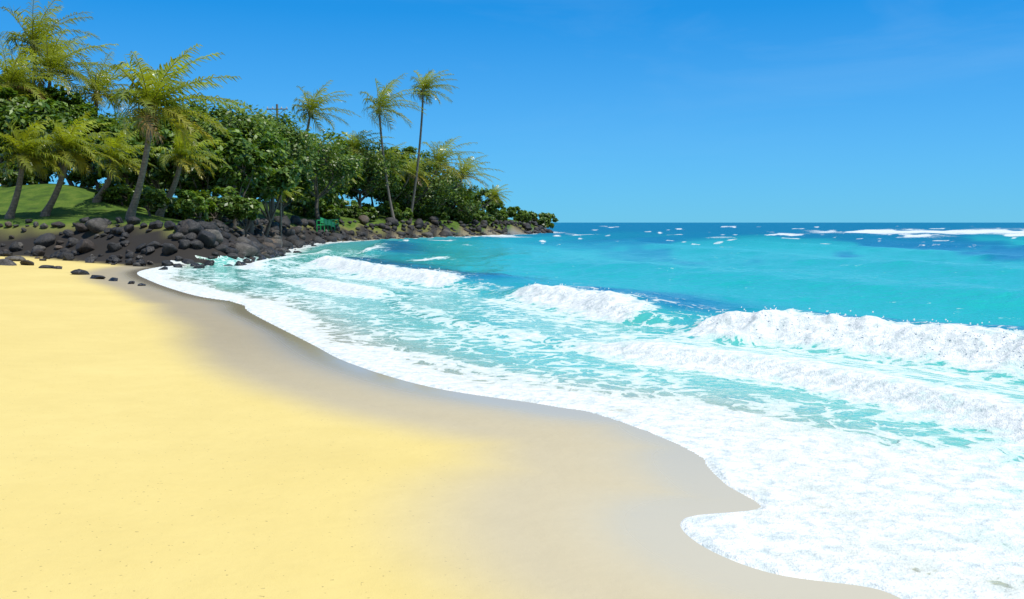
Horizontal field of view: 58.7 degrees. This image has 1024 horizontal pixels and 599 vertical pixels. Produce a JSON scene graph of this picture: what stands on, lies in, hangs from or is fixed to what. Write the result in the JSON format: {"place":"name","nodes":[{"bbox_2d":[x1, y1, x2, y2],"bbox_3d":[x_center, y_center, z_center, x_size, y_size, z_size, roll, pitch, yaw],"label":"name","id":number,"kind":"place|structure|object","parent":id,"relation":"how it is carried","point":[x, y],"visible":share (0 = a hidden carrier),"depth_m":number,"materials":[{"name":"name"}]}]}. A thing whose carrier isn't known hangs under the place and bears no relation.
{"place":"outdoors","nodes":[
{"label":"outdoors","id":0,"kind":"place"},
{"bbox_2d":[0,183,900,598],"bbox_3d":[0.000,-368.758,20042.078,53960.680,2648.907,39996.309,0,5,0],"label":"sandy beach","id":1,"kind":"structure","parent":0,"point":[158,441],"depth_m":6.27,"materials":[{"name":"beige sand"}]},
{"bbox_2d":[0,86,32,185],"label":"broadleaf tree","id":2,"kind":"object","parent":1,"relation":"on","point":[6,93],"visible":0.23,"depth_m":57.91,"materials":[{"name":"green plant"}]},
{"bbox_2d":[0,87,33,104],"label":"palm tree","id":3,"kind":"object","parent":1,"relation":"on","point":[19,97],"visible":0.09,"depth_m":59.56,"materials":[{"name":"green plant"}]},
{"bbox_2d":[0,159,39,185],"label":"shrub","id":4,"kind":"object","parent":1,"relation":"on","point":[7,181],"visible":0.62,"depth_m":54.23,"materials":[{"name":"green plant"}]},
{"bbox_2d":[0,101,46,167],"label":"broadleaf tree","id":5,"kind":"object","parent":1,"relation":"on","point":[8,117],"visible":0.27,"depth_m":55.82,"materials":[{"name":"green plant"}]},
{"bbox_2d":[13,159,53,181],"bbox_3d":[-29.487,-7.714,56.106,2.367,1.999,2.077,-1,5,-12],"label":"shrub","id":6,"kind":"object","parent":1,"relation":"on","point":[50,173],"visible":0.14,"depth_m":55.93,"materials":[{"name":"green plant"}]},
{"bbox_2d":[0,38,72,103],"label":"palm tree","id":7,"kind":"object","parent":1,"relation":"on","point":[12,76],"visible":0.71,"depth_m":60.66,"materials":[{"name":"green plant"}]},
{"bbox_2d":[4,98,68,182],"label":"broadleaf tree","id":8,"kind":"object","parent":1,"relation":"on","point":[41,110],"visible":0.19,"depth_m":55.90,"materials":[{"name":"green plant"}]},
{"bbox_2d":[18,79,56,113],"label":"broadleaf tree","id":9,"kind":"object","parent":1,"relation":"on","point":[28,93],"visible":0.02,"depth_m":64.91,"materials":[{"name":"green plant"}]},
{"bbox_2d":[0,159,79,183],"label":"broadleaf tree","id":10,"kind":"object","parent":1,"relation":"on","point":[41,182],"depth_m":73.19,"materials":[{"name":"green plant"}]},
{"bbox_2d":[0,120,87,218],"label":"palm tree","id":11,"kind":"object","parent":1,"relation":"on","point":[23,150],"visible":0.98,"depth_m":45.33,"materials":[{"name":"green plant"}]},
{"bbox_2d":[0,0,109,81],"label":"palm tree","id":12,"kind":"object","parent":1,"relation":"on","point":[36,29],"visible":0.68,"depth_m":67.90,"materials":[{"name":"green plant"}]},
{"bbox_2d":[30,84,85,177],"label":"broadleaf tree","id":13,"kind":"object","parent":1,"relation":"on","point":[55,94],"visible":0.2,"depth_m":64.08,"materials":[{"name":"green plant"}]},
{"bbox_2d":[41,112,96,185],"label":"broadleaf tree","id":14,"kind":"object","parent":1,"relation":"on","point":[66,117],"visible":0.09,"depth_m":55.16,"materials":[{"name":"green plant"}]},
{"bbox_2d":[12,27,128,158],"bbox_3d":[-31.162,-13.064,64.386,7.373,11.907,7.168,-3,6,-35],"label":"palm tree","id":15,"kind":"object","parent":1,"relation":"on","point":[55,65],"visible":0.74,"depth_m":64.45,"materials":[{"name":"green plant"}]},
{"bbox_2d":[27,111,133,216],"bbox_3d":[-21.742,-6.557,45.974,5.229,5.561,4.109,0,5,0],"label":"palm tree","id":16,"kind":"object","parent":1,"relation":"on","point":[75,140],"visible":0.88,"depth_m":46.30,"materials":[{"name":"green plant"}]},
{"bbox_2d":[67,166,104,188],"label":"shrub","id":17,"kind":"object","parent":1,"relation":"on","point":[89,180],"visible":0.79,"depth_m":54.98,"materials":[{"name":"green plant"}]},
{"bbox_2d":[48,111,124,188],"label":"broadleaf tree","id":18,"kind":"object","parent":1,"relation":"on","point":[109,114],"visible":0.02,"depth_m":66.16,"materials":[{"name":"green plant"}]},
{"bbox_2d":[61,102,114,187],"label":"broadleaf tree","id":19,"kind":"object","parent":1,"relation":"on","point":[80,109],"visible":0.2,"depth_m":63.15,"materials":[{"name":"green plant"}]},
{"bbox_2d":[65,118,121,190],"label":"broadleaf tree","id":20,"kind":"object","parent":1,"relation":"on","point":[103,128],"visible":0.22,"depth_m":54.71,"materials":[{"name":"green plant"}]},
{"bbox_2d":[69,52,145,186],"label":"palm tree","id":21,"kind":"object","parent":1,"relation":"on","point":[103,82],"visible":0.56,"depth_m":70.55,"materials":[{"name":"green plant"}]},
{"bbox_2d":[94,178,147,206],"bbox_3d":[-21.683,-5.886,50.736,3.124,1.937,2.867,0,5,0],"label":"shrub","id":22,"kind":"object","parent":1,"relation":"on","point":[118,192],"visible":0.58,"depth_m":50.03,"materials":[{"name":"green plant"}]},
{"bbox_2d":[92,122,157,188],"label":"broadleaf tree","id":23,"kind":"object","parent":1,"relation":"on","point":[136,139],"visible":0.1,"depth_m":53.95,"materials":[{"name":"green plant"}]},
{"bbox_2d":[89,129,161,202],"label":"palm tree","id":24,"kind":"object","parent":1,"relation":"on","point":[113,168],"visible":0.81,"depth_m":49.30,"materials":[{"name":"green plant"}]},
{"bbox_2d":[121,116,162,137],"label":"broadleaf tree","id":25,"kind":"object","parent":1,"relation":"on","point":[131,122],"depth_m":62.73,"materials":[{"name":"green plant"}]},
{"bbox_2d":[0,216,291,267],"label":"revetment rock","id":26,"kind":"object","parent":1,"relation":"on","point":[195,233],"visible":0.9,"depth_m":40.68,"materials":[{"name":"grey stone"}]},
{"bbox_2d":[104,174,192,195],"bbox_3d":[-23.464,-7.925,59.643,5.922,4.173,5.298,-1,5,-15],"label":"bush","id":27,"kind":"object","parent":1,"relation":"on","point":[161,184],"visible":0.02,"depth_m":58.14,"materials":[{"name":"green plant"}]},
{"bbox_2d":[128,186,171,215],"bbox_3d":[-18.852,-4.980,47.417,2.074,1.912,1.822,2,5,17],"label":"shrub","id":28,"kind":"object","parent":1,"relation":"on","point":[154,197],"visible":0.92,"depth_m":47.01,"materials":[{"name":"green plant"}]},
{"bbox_2d":[125,130,176,193],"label":"broadleaf tree","id":29,"kind":"object","parent":1,"relation":"on","point":[154,174],"visible":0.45,"depth_m":53.27,"materials":[{"name":"green plant"}]},
{"bbox_2d":[0,251,301,285],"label":"rocks","id":30,"kind":"object","parent":1,"relation":"on","point":[8,261],"visible":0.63,"depth_m":33.19,"materials":[{"name":"black stone"}]},
{"bbox_2d":[153,113,175,131],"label":"broadleaf tree","id":31,"kind":"object","parent":1,"relation":"on","point":[159,127],"visible":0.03,"depth_m":61.70,"materials":[{"name":"green plant"}]},
{"bbox_2d":[149,188,198,219],"bbox_3d":[-19.188,-5.261,51.377,3.205,2.099,2.705,0,5,0],"label":"shrub","id":32,"kind":"object","parent":1,"relation":"on","point":[171,213],"visible":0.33,"depth_m":50.88,"materials":[{"name":"green plant"}]},
{"bbox_2d":[146,128,202,191],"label":"broadleaf tree","id":33,"kind":"object","parent":1,"relation":"on","point":[184,183],"visible":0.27,"depth_m":53.53,"materials":[{"name":"green plant"}]},
{"bbox_2d":[105,44,252,219],"bbox_3d":[-15.953,-7.762,43.934,6.494,8.617,7.174,-3,6,-32],"label":"palm tree","id":34,"kind":"object","parent":1,"relation":"on","point":[148,98],"visible":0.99,"depth_m":43.85,"materials":[{"name":"green plant"}]},
{"bbox_2d":[160,108,212,133],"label":"broadleaf tree","id":35,"kind":"object","parent":1,"relation":"on","point":[170,129],"visible":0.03,"depth_m":61.55,"materials":[{"name":"green plant"}]},
{"bbox_2d":[150,123,228,216],"bbox_3d":[-17.308,-6.748,49.065,3.719,5.370,4.015,-3,6,-34],"label":"palm tree","id":36,"kind":"object","parent":1,"relation":"on","point":[181,157],"visible":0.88,"depth_m":49.32,"materials":[{"name":"green plant"}]},
{"bbox_2d":[173,190,218,219],"bbox_3d":[-16.624,-4.704,47.657,2.188,2.100,2.284,0,5,0],"label":"shrub","id":37,"kind":"object","parent":1,"relation":"on","point":[198,207],"visible":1,"depth_m":47.13,"materials":[{"name":"green plant"}]},
{"bbox_2d":[176,133,228,199],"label":"broadleaf tree","id":38,"kind":"object","parent":1,"relation":"on","point":[209,184],"visible":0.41,"depth_m":54.06,"materials":[{"name":"green plant"}]},
{"bbox_2d":[196,186,244,221],"bbox_3d":[-17.114,-5.340,53.207,3.413,2.710,3.356,0,5,0],"label":"shrub","id":39,"kind":"object","parent":1,"relation":"on","point":[225,202],"visible":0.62,"depth_m":52.92,"materials":[{"name":"green plant"}]},
{"bbox_2d":[157,95,289,217],"bbox_3d":[-20.357,-9.698,63.507,9.290,8.744,8.671,0,5,0],"label":"broadleaf tree","id":40,"kind":"object","parent":1,"relation":"on","point":[253,140],"visible":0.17,"depth_m":61.85,"materials":[{"name":"green plant"}]},
{"bbox_2d":[205,104,252,141],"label":"broadleaf tree","id":41,"kind":"object","parent":1,"relation":"on","point":[215,112],"visible":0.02,"depth_m":62.30,"materials":[{"name":"green plant"}]},
{"bbox_2d":[197,128,275,226],"bbox_3d":[-17.071,-7.215,55.479,4.027,6.402,4.055,4,6,38],"label":"broadleaf tree","id":42,"kind":"object","parent":1,"relation":"on","point":[239,173],"visible":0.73,"depth_m":54.64,"materials":[{"name":"green plant"}]},
{"bbox_2d":[225,195,260,236],"bbox_3d":[-15.636,-4.608,52.884,2.126,2.976,2.078,-3,6,-31],"label":"shrub","id":43,"kind":"object","parent":1,"relation":"on","point":[248,208],"visible":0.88,"depth_m":52.51,"materials":[{"name":"green plant"}]},
{"bbox_2d":[220,115,274,137],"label":"broadleaf tree","id":44,"kind":"object","parent":1,"relation":"on","point":[255,122],"visible":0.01,"depth_m":63.37,"materials":[{"name":"green plant"}]},
{"bbox_2d":[217,147,290,234],"bbox_3d":[-17.318,-7.055,59.774,5.281,6.048,5.233,4,7,43],"label":"broadleaf tree","id":45,"kind":"object","parent":1,"relation":"on","point":[270,162],"visible":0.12,"depth_m":59.22,"materials":[{"name":"green plant"}]},
{"bbox_2d":[225,131,301,236],"bbox_3d":[-16.589,-7.326,60.222,5.477,7.564,4.585,0,5,0],"label":"broadleaf tree","id":46,"kind":"object","parent":1,"relation":"on","point":[265,190],"visible":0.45,"depth_m":59.66,"materials":[{"name":"green plant"}]},
{"bbox_2d":[266,104,287,209],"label":"utility pole","id":47,"kind":"object","parent":1,"relation":"on","point":[276,115],"visible":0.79,"depth_m":94.64,"materials":[{"name":"brown wood"}]},
{"bbox_2d":[245,104,321,221],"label":"broadleaf tree","id":48,"kind":"object","parent":1,"relation":"on","point":[298,149],"visible":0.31,"depth_m":71.90,"materials":[{"name":"green plant"}]},
{"bbox_2d":[273,181,303,239],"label":"palm tree","id":49,"kind":"object","parent":1,"relation":"on","point":[281,201],"visible":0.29,"depth_m":65.63,"materials":[{"name":"green plant"}]},
{"bbox_2d":[275,160,316,215],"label":"broadleaf tree","id":50,"kind":"object","parent":1,"relation":"on","point":[306,186],"visible":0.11,"depth_m":81.94,"materials":[{"name":"green plant"}]},
{"bbox_2d":[292,195,327,217],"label":"shrub","id":51,"kind":"object","parent":1,"relation":"on","point":[297,210],"visible":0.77,"depth_m":94.24,"materials":[{"name":"green plant"}]},
{"bbox_2d":[275,168,345,210],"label":"broadleaf tree","id":52,"kind":"object","parent":1,"relation":"on","point":[329,199],"visible":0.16,"depth_m":96.06,"materials":[{"name":"green plant"}]},
{"bbox_2d":[275,80,362,205],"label":"palm tree","id":53,"kind":"object","parent":1,"relation":"on","point":[310,109],"visible":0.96,"depth_m":96.35,"materials":[{"name":"green plant"}]},
{"bbox_2d":[316,217,338,231],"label":"bench","id":54,"kind":"object","parent":1,"relation":"on","point":[327,222],"visible":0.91,"depth_m":88.34,"materials":[{"name":"paint"}]},
{"bbox_2d":[319,204,341,219],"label":"shrub","id":55,"kind":"object","parent":1,"relation":"on","point":[331,212],"visible":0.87,"depth_m":95.64,"materials":[{"name":"green plant"}]},
{"bbox_2d":[301,129,364,226],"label":"broadleaf tree","id":56,"kind":"object","parent":1,"relation":"on","point":[340,168],"visible":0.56,"depth_m":88.18,"materials":[{"name":"green plant"}]},
{"bbox_2d":[310,128,361,160],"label":"broadleaf tree","id":57,"kind":"object","parent":1,"relation":"on","point":[331,135],"visible":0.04,"depth_m":111.77,"materials":[{"name":"green plant"}]},
{"bbox_2d":[323,153,362,186],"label":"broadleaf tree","id":58,"kind":"object","parent":1,"relation":"on","point":[353,173],"visible":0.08,"depth_m":98.55,"materials":[{"name":"green plant"}]},
{"bbox_2d":[321,153,366,208],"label":"broadleaf tree","id":59,"kind":"object","parent":1,"relation":"on","point":[359,180],"visible":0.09,"depth_m":105.23,"materials":[{"name":"green plant"}]},
{"bbox_2d":[329,131,367,198],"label":"broadleaf tree","id":60,"kind":"object","parent":1,"relation":"on","point":[339,134],"visible":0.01,"depth_m":118.66,"materials":[{"name":"green plant"}]},
{"bbox_2d":[335,200,362,215],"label":"shrub","id":61,"kind":"object","parent":1,"relation":"on","point":[354,204],"visible":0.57,"depth_m":103.15,"materials":[{"name":"green plant"}]},
{"bbox_2d":[348,206,378,220],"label":"shrub","id":62,"kind":"object","parent":1,"relation":"on","point":[373,213],"visible":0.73,"depth_m":103.57,"materials":[{"name":"green plant"}]},
{"bbox_2d":[348,158,380,200],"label":"broadleaf tree","id":63,"kind":"object","parent":1,"relation":"on","point":[352,194],"visible":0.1,"depth_m":111.49,"materials":[{"name":"green plant"}]},
{"bbox_2d":[338,130,396,160],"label":"palm tree","id":64,"kind":"object","parent":1,"relation":"on","point":[355,137],"visible":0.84,"depth_m":106.37,"materials":[{"name":"green plant"}]},
{"bbox_2d":[332,136,403,207],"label":"broadleaf tree","id":65,"kind":"object","parent":1,"relation":"on","point":[377,173],"visible":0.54,"depth_m":108.27,"materials":[{"name":"green plant"}]},
{"bbox_2d":[344,149,395,206],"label":"broadleaf tree","id":66,"kind":"object","parent":1,"relation":"on","point":[371,196],"visible":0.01,"depth_m":125.25,"materials":[{"name":"green plant"}]},
{"bbox_2d":[361,201,398,215],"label":"shrub","id":67,"kind":"object","parent":1,"relation":"on","point":[382,209],"visible":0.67,"depth_m":111.53,"materials":[{"name":"green plant"}]},
{"bbox_2d":[362,164,408,206],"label":"broadleaf tree","id":68,"kind":"object","parent":1,"relation":"on","point":[379,197],"visible":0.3,"depth_m":117.20,"materials":[{"name":"green plant"}]},
{"bbox_2d":[221,215,556,249],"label":"rocky shore","id":69,"kind":"structure","parent":1,"relation":"on","point":[291,241],"depth_m":94.88,"materials":[{"name":"black stone"}]},
{"bbox_2d":[357,142,426,202],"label":"palm tree","id":70,"kind":"object","parent":1,"relation":"on","point":[366,194],"visible":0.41,"depth_m":110.48,"materials":[{"name":"green plant"}]},
{"bbox_2d":[360,73,430,217],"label":"palm tree","id":71,"kind":"object","parent":1,"relation":"on","point":[376,107],"visible":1,"depth_m":106.34,"materials":[{"name":"green plant"}]},
{"bbox_2d":[385,207,413,220],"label":"shrub","id":72,"kind":"object","parent":1,"relation":"on","point":[407,213],"visible":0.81,"depth_m":111.17,"materials":[{"name":"green plant"}]},
{"bbox_2d":[389,146,417,170],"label":"broadleaf tree","id":73,"kind":"object","parent":1,"relation":"on","point":[411,149],"visible":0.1,"depth_m":129.90,"materials":[{"name":"green plant"}]},
{"bbox_2d":[375,153,459,211],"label":"broadleaf tree","id":74,"kind":"object","parent":1,"relation":"on","point":[439,187],"visible":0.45,"depth_m":119.45,"materials":[{"name":"green plant"}]},
{"bbox_2d":[399,201,439,217],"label":"shrub","id":75,"kind":"object","parent":1,"relation":"on","point":[423,211],"visible":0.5,"depth_m":120.80,"materials":[{"name":"green plant"}]},
{"bbox_2d":[393,153,447,201],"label":"palm tree","id":76,"kind":"object","parent":1,"relation":"on","point":[413,166],"visible":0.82,"depth_m":116.86,"materials":[{"name":"green plant"}]},
{"bbox_2d":[400,178,442,217],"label":"broadleaf tree","id":77,"kind":"object","parent":1,"relation":"on","point":[418,192],"visible":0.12,"depth_m":123.40,"materials":[{"name":"green plant"}]},
{"bbox_2d":[408,69,457,223],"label":"palm tree","id":78,"kind":"object","parent":1,"relation":"on","point":[425,85],"visible":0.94,"depth_m":112.36,"materials":[{"name":"green plant"}]},
{"bbox_2d":[417,207,449,220],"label":"shrub","id":79,"kind":"object","parent":1,"relation":"on","point":[444,216],"visible":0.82,"depth_m":120.93,"materials":[{"name":"green plant"}]},
{"bbox_2d":[419,150,460,195],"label":"broadleaf tree","id":80,"kind":"object","parent":1,"relation":"on","point":[427,152],"visible":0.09,"depth_m":136.76,"materials":[{"name":"green plant"}]},
{"bbox_2d":[428,188,457,211],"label":"broadleaf tree","id":81,"kind":"object","parent":1,"relation":"on","point":[450,200],"visible":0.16,"depth_m":130.87,"materials":[{"name":"green plant"}]},
{"bbox_2d":[410,136,485,206],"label":"palm tree","id":82,"kind":"object","parent":1,"relation":"on","point":[437,156],"visible":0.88,"depth_m":120.49,"materials":[{"name":"green plant"}]},
{"bbox_2d":[437,202,459,219],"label":"shrub","id":83,"kind":"object","parent":1,"relation":"on","point":[455,208],"visible":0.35,"depth_m":129.72,"materials":[{"name":"green plant"}]},
{"bbox_2d":[442,182,474,204],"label":"broadleaf tree","id":84,"kind":"object","parent":1,"relation":"on","point":[468,197],"visible":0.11,"depth_m":145.62,"materials":[{"name":"green plant"}]},
{"bbox_2d":[437,183,487,215],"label":"broadleaf tree","id":85,"kind":"object","parent":1,"relation":"on","point":[466,208],"visible":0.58,"depth_m":129.93,"materials":[{"name":"green plant"}]},
{"bbox_2d":[453,211,473,223],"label":"shrub","id":86,"kind":"object","parent":1,"relation":"on","point":[466,219],"visible":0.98,"depth_m":129.56,"materials":[{"name":"green plant"}]},
{"bbox_2d":[440,153,503,206],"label":"palm tree","id":87,"kind":"object","parent":1,"relation":"on","point":[464,170],"visible":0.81,"depth_m":128.51,"materials":[{"name":"green plant"}]},
{"bbox_2d":[463,212,487,220],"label":"shrub","id":88,"kind":"object","parent":1,"relation":"on","point":[481,214],"visible":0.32,"depth_m":137.29,"materials":[{"name":"green plant"}]},
{"bbox_2d":[475,211,495,224],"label":"shrub","id":89,"kind":"object","parent":1,"relation":"on","point":[479,218],"visible":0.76,"depth_m":136.60,"materials":[{"name":"green plant"}]},
{"bbox_2d":[473,187,504,214],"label":"broadleaf tree","id":90,"kind":"object","parent":1,"relation":"on","point":[492,207],"visible":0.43,"depth_m":153.93,"materials":[{"name":"green plant"}]},
{"bbox_2d":[481,184,510,207],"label":"palm tree","id":91,"kind":"object","parent":1,"relation":"on","point":[494,194],"visible":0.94,"depth_m":144.88,"materials":[{"name":"green plant"}]},
{"bbox_2d":[493,210,508,221],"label":"shrub","id":92,"kind":"object","parent":1,"relation":"on","point":[501,215],"visible":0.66,"depth_m":145.25,"materials":[{"name":"green plant"}]},
{"bbox_2d":[487,206,527,218],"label":"broadleaf tree","id":93,"kind":"object","parent":1,"relation":"on","point":[511,212],"visible":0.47,"depth_m":163.18,"materials":[{"name":"green plant"}]},
{"bbox_2d":[516,211,530,222],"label":"shrub","id":94,"kind":"object","parent":1,"relation":"on","point":[525,217],"visible":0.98,"depth_m":152.97,"materials":[{"name":"green plant"}]},
{"bbox_2d":[512,211,558,228],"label":"bush","id":95,"kind":"object","parent":1,"relation":"on","point":[544,220],"visible":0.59,"depth_m":174.46,"materials":[{"name":"green plant"}]},
{"bbox_2d":[0,0,1023,222],"label":"sky","id":96,"kind":"structure","parent":0,"point":[589,111],"materials":[{"name":"blue"}]},
{"bbox_2d":[137,223,1023,598],"bbox_3d":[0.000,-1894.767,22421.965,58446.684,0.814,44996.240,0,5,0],"label":"sea water","id":97,"kind":"structure","parent":0,"point":[839,447],"depth_m":12.19,"materials":[{"name":"teal liquid"}]},
{"bbox_2d":[317,257,1022,362],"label":"sea spray","id":98,"kind":"object","parent":97,"relation":"on","point":[803,319],"visible":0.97,"depth_m":13.14,"materials":[{"name":"liquid"}]}
]}

